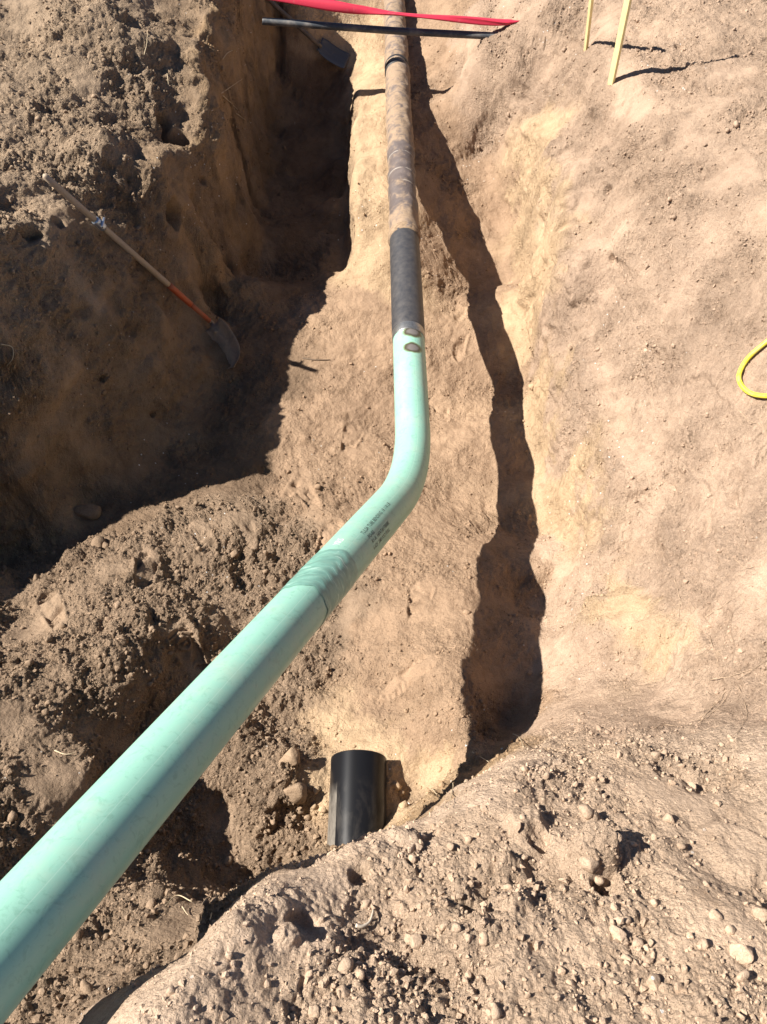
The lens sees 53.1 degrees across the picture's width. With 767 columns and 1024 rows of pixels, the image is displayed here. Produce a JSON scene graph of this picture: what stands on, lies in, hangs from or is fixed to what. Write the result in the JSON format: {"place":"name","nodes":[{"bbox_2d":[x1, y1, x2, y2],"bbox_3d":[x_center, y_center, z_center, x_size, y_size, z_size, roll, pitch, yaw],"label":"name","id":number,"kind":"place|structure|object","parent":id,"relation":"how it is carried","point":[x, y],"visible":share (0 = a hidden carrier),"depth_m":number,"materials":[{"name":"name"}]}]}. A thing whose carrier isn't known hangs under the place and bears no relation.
{"place":"outdoors","nodes":[
{"label":"outdoors","id":0,"kind":"place"},
{"bbox_2d":[0,0,766,1023],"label":"ground","id":1,"kind":"structure","parent":0,"point":[518,220],"depth_m":3.72,"materials":[{"name":"soil"}]},
{"bbox_2d":[73,504,101,519],"bbox_3d":[-1.526,0.009,3.980,0.129,0.091,0.082,10,54,7],"label":"stone","id":2,"kind":"object","parent":1,"relation":"on","point":[89,511],"visible":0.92,"depth_m":3.94,"materials":[{"name":"stone"}]},
{"bbox_2d":[91,536,105,547],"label":"stone","id":3,"kind":"object","parent":1,"relation":"on","point":[97,541],"visible":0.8,"depth_m":3.75,"materials":[{"name":"stone"}]},
{"bbox_2d":[43,173,239,368],"bbox_3d":[-1.268,-1.361,4.314,0.783,1.278,0.295,0,53,0],"label":"shovel","id":4,"kind":"object","parent":1,"relation":"on","point":[220,333],"visible":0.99,"depth_m":4.47,"materials":[{"name":"brown wood"}]},
{"bbox_2d":[165,895,191,905],"bbox_3d":[-0.525,0.992,1.970,0.063,0.041,0.029,-10,54,-8],"label":"straw","id":5,"kind":"object","parent":1,"relation":"on","point":[181,896],"visible":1,"depth_m":1.98,"materials":[{"name":"beige plant"}]},
{"bbox_2d":[0,0,429,1023],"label":"pipeline","id":6,"kind":"object","parent":1,"relation":"on","point":[66,872],"visible":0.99,"depth_m":1.94,"materials":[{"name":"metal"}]},
{"bbox_2d":[230,549,238,557],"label":"stone","id":7,"kind":"object","parent":1,"relation":"on","point":[234,553],"visible":0.97,"depth_m":3.75,"materials":[{"name":"stone"}]},
{"bbox_2d":[278,747,299,766],"bbox_3d":[-0.356,0.937,2.913,0.082,0.082,0.077,0,53,0],"label":"stone","id":8,"kind":"object","parent":1,"relation":"on","point":[291,755],"visible":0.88,"depth_m":2.88,"materials":[{"name":"stone"}]},
{"bbox_2d":[283,782,306,804],"bbox_3d":[-0.328,1.032,2.838,0.092,0.088,0.079,0,53,0],"label":"stone","id":9,"kind":"object","parent":1,"relation":"on","point":[296,793],"visible":0.99,"depth_m":2.81,"materials":[{"name":"stone"}]},
{"bbox_2d":[297,807,304,813],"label":"stone","id":10,"kind":"object","parent":1,"relation":"on","point":[302,810],"visible":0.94,"depth_m":2.86,"materials":[{"name":"stone"}]},
{"bbox_2d":[266,0,349,67],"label":"shovel","id":11,"kind":"object","parent":1,"relation":"on","point":[329,51],"visible":0.94,"depth_m":6.52,"materials":[{"name":"metal"}]},
{"bbox_2d":[304,814,311,820],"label":"stone","id":12,"kind":"object","parent":1,"relation":"on","point":[308,817],"visible":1,"depth_m":2.87,"materials":[{"name":"stone"}]},
{"bbox_2d":[308,1004,319,1018],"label":"stone","id":13,"kind":"object","parent":1,"relation":"on","point":[314,1011],"visible":1,"depth_m":1.34,"materials":[{"name":"stone"}]},
{"bbox_2d":[311,802,317,809],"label":"stone","id":14,"kind":"object","parent":1,"relation":"on","point":[314,805],"visible":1,"depth_m":2.86,"materials":[{"name":"stone"}]},
{"bbox_2d":[302,357,329,360],"bbox_3d":[-0.424,-0.957,4.832,0.179,0.022,0.023,8,53,6],"label":"twig","id":15,"kind":"object","parent":1,"relation":"on","point":[314,359],"visible":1,"depth_m":4.82,"materials":[{"name":"brown wood"}]},
{"bbox_2d":[313,786,320,794],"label":"stone","id":16,"kind":"object","parent":1,"relation":"on","point":[316,789],"visible":1,"depth_m":2.87,"materials":[{"name":"stone"}]},
{"bbox_2d":[318,805,326,812],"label":"stone","id":17,"kind":"object","parent":1,"relation":"on","point":[322,809],"visible":1,"depth_m":2.84,"materials":[{"name":"stone"}]},
{"bbox_2d":[332,973,342,982],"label":"stone","id":18,"kind":"object","parent":1,"relation":"on","point":[338,976],"visible":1,"depth_m":1.40,"materials":[{"name":"stone"}]},
{"bbox_2d":[338,957,353,975],"bbox_3d":[-0.070,0.850,1.431,0.039,0.033,0.028,-39,62,-25],"label":"stone","id":19,"kind":"object","parent":1,"relation":"on","point":[346,964],"visible":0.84,"depth_m":1.42,"materials":[{"name":"stone"}]},
{"bbox_2d":[327,750,386,846],"bbox_3d":[-0.097,1.233,2.746,0.218,0.224,0.706,0,53,0],"label":"stub pipe","id":20,"kind":"object","parent":1,"relation":"on","point":[358,795],"visible":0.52,"depth_m":2.79,"materials":[{"name":"black plastic"}]},
{"bbox_2d":[355,909,373,928],"bbox_3d":[-0.034,0.847,1.593,0.018,0.049,0.055,39,62,25],"label":"peeled root","id":21,"kind":"object","parent":1,"relation":"on","point":[360,926],"visible":1,"depth_m":1.58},
{"bbox_2d":[361,899,371,908],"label":"stone","id":22,"kind":"object","parent":1,"relation":"on","point":[366,903],"visible":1,"depth_m":1.63,"materials":[{"name":"stone"}]},
{"bbox_2d":[262,17,495,38],"bbox_3d":[0.103,-3.554,5.657,2.022,0.082,0.060,5,53,4],"label":"black conduit","id":23,"kind":"object","parent":1,"relation":"on","point":[375,29],"visible":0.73,"depth_m":5.66,"materials":[{"name":"plastic"}]},
{"bbox_2d":[0,0,761,1023],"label":"soil clods","id":24,"kind":"object","parent":1,"relation":"on","point":[84,986],"visible":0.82,"depth_m":2.79,"materials":[{"name":"brown soil"}]},
{"bbox_2d":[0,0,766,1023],"bbox_3d":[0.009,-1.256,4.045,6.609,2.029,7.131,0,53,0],"label":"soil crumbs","id":25,"kind":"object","parent":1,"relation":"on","point":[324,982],"visible":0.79,"depth_m":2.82,"materials":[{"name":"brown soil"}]},
{"bbox_2d":[271,0,519,25],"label":"red hose","id":26,"kind":"object","parent":1,"relation":"on","point":[336,6],"visible":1,"depth_m":5.54,"materials":[{"name":"plastic"}]},
{"bbox_2d":[391,780,401,790],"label":"stone","id":27,"kind":"object","parent":1,"relation":"on","point":[396,785],"visible":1,"depth_m":2.90,"materials":[{"name":"stone"}]},
{"bbox_2d":[398,790,404,796],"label":"stone","id":28,"kind":"object","parent":1,"relation":"on","point":[401,793],"visible":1,"depth_m":2.90,"materials":[{"name":"stone"}]},
{"bbox_2d":[398,800,408,807],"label":"stone","id":29,"kind":"object","parent":1,"relation":"on","point":[404,804],"visible":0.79,"depth_m":2.85,"materials":[{"name":"stone"}]},
{"bbox_2d":[410,933,422,949],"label":"stone","id":30,"kind":"object","parent":1,"relation":"on","point":[416,940],"visible":1,"depth_m":1.52,"materials":[{"name":"stone"}]},
{"bbox_2d":[463,609,470,614],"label":"stone","id":31,"kind":"object","parent":1,"relation":"on","point":[466,611],"visible":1,"depth_m":3.42,"materials":[{"name":"stone"}]},
{"bbox_2d":[465,934,473,943],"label":"stone","id":32,"kind":"object","parent":1,"relation":"on","point":[469,937],"visible":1,"depth_m":1.48,"materials":[{"name":"stone"}]},
{"bbox_2d":[479,931,487,945],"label":"stone","id":33,"kind":"object","parent":1,"relation":"on","point":[483,940],"visible":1,"depth_m":1.49,"materials":[{"name":"stone"}]},
{"bbox_2d":[491,1003,501,1020],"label":"stone","id":34,"kind":"object","parent":1,"relation":"on","point":[496,1012],"visible":1,"depth_m":1.35,"materials":[{"name":"stone"}]},
{"bbox_2d":[233,663,766,1022],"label":"soil pebbles","id":35,"kind":"object","parent":1,"relation":"on","point":[456,927],"visible":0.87,"depth_m":1.63,"materials":[{"name":"stone"}]},
{"bbox_2d":[528,383,534,389],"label":"stone","id":36,"kind":"object","parent":1,"relation":"on","point":[531,386],"visible":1,"depth_m":4.57,"materials":[{"name":"stone"}]},
{"bbox_2d":[578,804,593,819],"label":"stone","id":37,"kind":"object","parent":1,"relation":"on","point":[586,811],"visible":1,"depth_m":1.83,"materials":[{"name":"stone"}]},
{"bbox_2d":[578,857,598,872],"bbox_3d":[0.445,0.761,1.658,0.041,0.037,0.033,0,53,0],"label":"stone","id":38,"kind":"object","parent":1,"relation":"on","point":[589,864],"visible":1,"depth_m":1.65,"materials":[{"name":"stone"}]},
{"bbox_2d":[584,0,593,50],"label":"wooden stake","id":39,"kind":"object","parent":1,"relation":"on","point":[588,23],"visible":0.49,"depth_m":4.78,"materials":[{"name":"yellow wood"}]},
{"bbox_2d":[609,924,626,941],"bbox_3d":[0.462,0.834,1.523,0.026,0.028,0.033,-36,61,-24],"label":"stone","id":40,"kind":"object","parent":1,"relation":"on","point":[619,934],"visible":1,"depth_m":1.51,"materials":[{"name":"stone"}]},
{"bbox_2d":[608,0,631,84],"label":"wooden stake","id":41,"kind":"object","parent":1,"relation":"on","point":[620,38],"visible":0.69,"depth_m":4.34,"materials":[{"name":"yellow wood"}]},
{"bbox_2d":[622,915,631,925],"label":"stone","id":42,"kind":"object","parent":1,"relation":"on","point":[627,920],"visible":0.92,"depth_m":1.54,"materials":[{"name":"stone"}]},
{"bbox_2d":[632,937,643,947],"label":"stone","id":43,"kind":"object","parent":1,"relation":"on","point":[637,941],"visible":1,"depth_m":1.50,"materials":[{"name":"stone"}]},
{"bbox_2d":[646,973,660,990],"bbox_3d":[0.503,0.870,1.424,0.025,0.022,0.030,32,59,22],"label":"stone","id":44,"kind":"object","parent":1,"relation":"on","point":[653,981],"visible":1,"depth_m":1.42,"materials":[{"name":"stone"}]},
{"bbox_2d":[698,688,730,722],"bbox_3d":[1.067,0.621,2.460,0.211,0.048,0.013,-35,60,-23],"label":"root","id":45,"kind":"object","parent":1,"relation":"on","point":[716,708],"visible":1,"depth_m":2.46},
{"bbox_2d":[709,908,722,920],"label":"stone","id":46,"kind":"object","parent":1,"relation":"on","point":[714,914],"visible":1,"depth_m":1.54,"materials":[{"name":"stone"}]},
{"bbox_2d":[685,588,750,625],"bbox_3d":[1.228,0.337,2.765,0.219,0.252,0.014,-9,54,-7],"label":"root","id":47,"kind":"object","parent":1,"relation":"on","point":[722,606],"visible":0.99,"depth_m":2.75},
{"bbox_2d":[690,662,763,724],"bbox_3d":[1.088,0.585,2.464,0.330,0.132,0.023,-30,58,-20],"label":"root","id":48,"kind":"object","parent":1,"relation":"on","point":[721,696],"visible":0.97,"depth_m":2.49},
{"bbox_2d":[725,924,735,934],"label":"stone","id":49,"kind":"object","parent":1,"relation":"on","point":[730,929],"visible":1,"depth_m":1.51,"materials":[{"name":"stone"}]},
{"bbox_2d":[733,685,746,735],"bbox_3d":[1.093,0.614,2.351,0.040,0.229,0.318,27,58,19],"label":"root","id":50,"kind":"object","parent":1,"relation":"on","point":[746,713],"visible":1,"depth_m":2.36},
{"bbox_2d":[728,944,753,963],"bbox_3d":[0.685,0.849,1.473,0.046,0.044,0.034,0,53,0],"label":"stone","id":51,"kind":"object","parent":1,"relation":"on","point":[742,953],"visible":0.99,"depth_m":1.46,"materials":[{"name":"stone"}]},
{"bbox_2d":[736,339,766,397],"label":"yellow hose","id":52,"kind":"object","parent":1,"relation":"on","point":[749,356],"visible":1,"depth_m":3.19,"materials":[{"name":"rubber"}]},
{"bbox_2d":[751,906,766,922],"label":"stone","id":53,"kind":"object","parent":1,"relation":"on","point":[759,912],"visible":1,"depth_m":1.56,"materials":[{"name":"stone"}]}
]}

